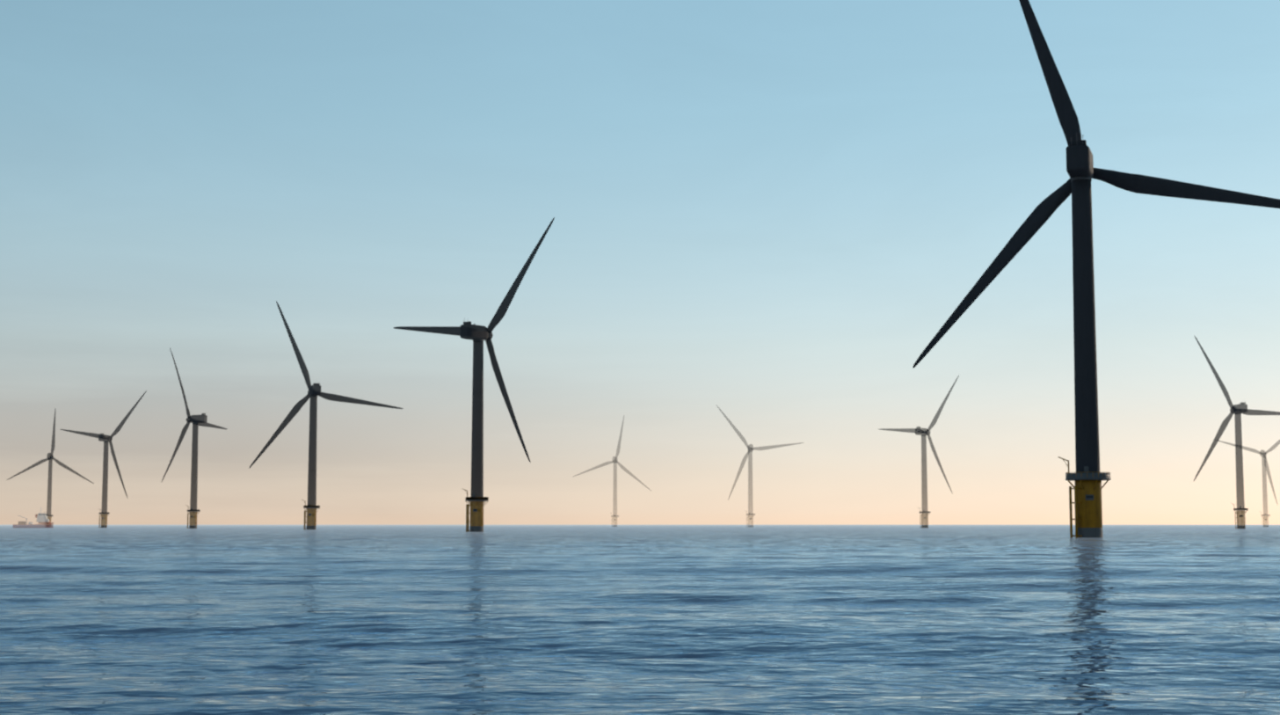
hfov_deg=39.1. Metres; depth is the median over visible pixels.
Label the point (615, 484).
turbine
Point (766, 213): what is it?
sky
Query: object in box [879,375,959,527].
turbine
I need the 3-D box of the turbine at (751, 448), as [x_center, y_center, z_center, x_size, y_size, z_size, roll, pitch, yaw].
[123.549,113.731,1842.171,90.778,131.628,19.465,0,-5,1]
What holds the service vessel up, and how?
in the sea
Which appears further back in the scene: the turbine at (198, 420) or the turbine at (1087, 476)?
the turbine at (198, 420)
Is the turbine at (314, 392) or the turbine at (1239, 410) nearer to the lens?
the turbine at (314, 392)
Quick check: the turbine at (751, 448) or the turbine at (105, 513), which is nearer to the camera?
the turbine at (105, 513)
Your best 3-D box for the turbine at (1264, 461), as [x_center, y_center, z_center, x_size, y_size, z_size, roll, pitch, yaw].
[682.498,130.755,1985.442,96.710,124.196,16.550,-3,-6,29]
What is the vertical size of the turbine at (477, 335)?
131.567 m
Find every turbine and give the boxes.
[7,408,94,521]
[59,390,146,527]
[160,347,227,528]
[248,300,403,529]
[392,217,554,531]
[588,431,647,526]
[715,404,804,527]
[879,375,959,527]
[912,0,1279,538]
[1193,334,1279,528]
[1218,439,1279,526]
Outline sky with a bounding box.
[0,0,1279,524]
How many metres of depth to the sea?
52.48 m
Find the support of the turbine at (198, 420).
in the sea
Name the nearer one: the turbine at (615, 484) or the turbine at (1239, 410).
the turbine at (1239, 410)
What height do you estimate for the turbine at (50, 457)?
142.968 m
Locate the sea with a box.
[0,524,1279,714]
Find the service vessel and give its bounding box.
[12,506,53,527]

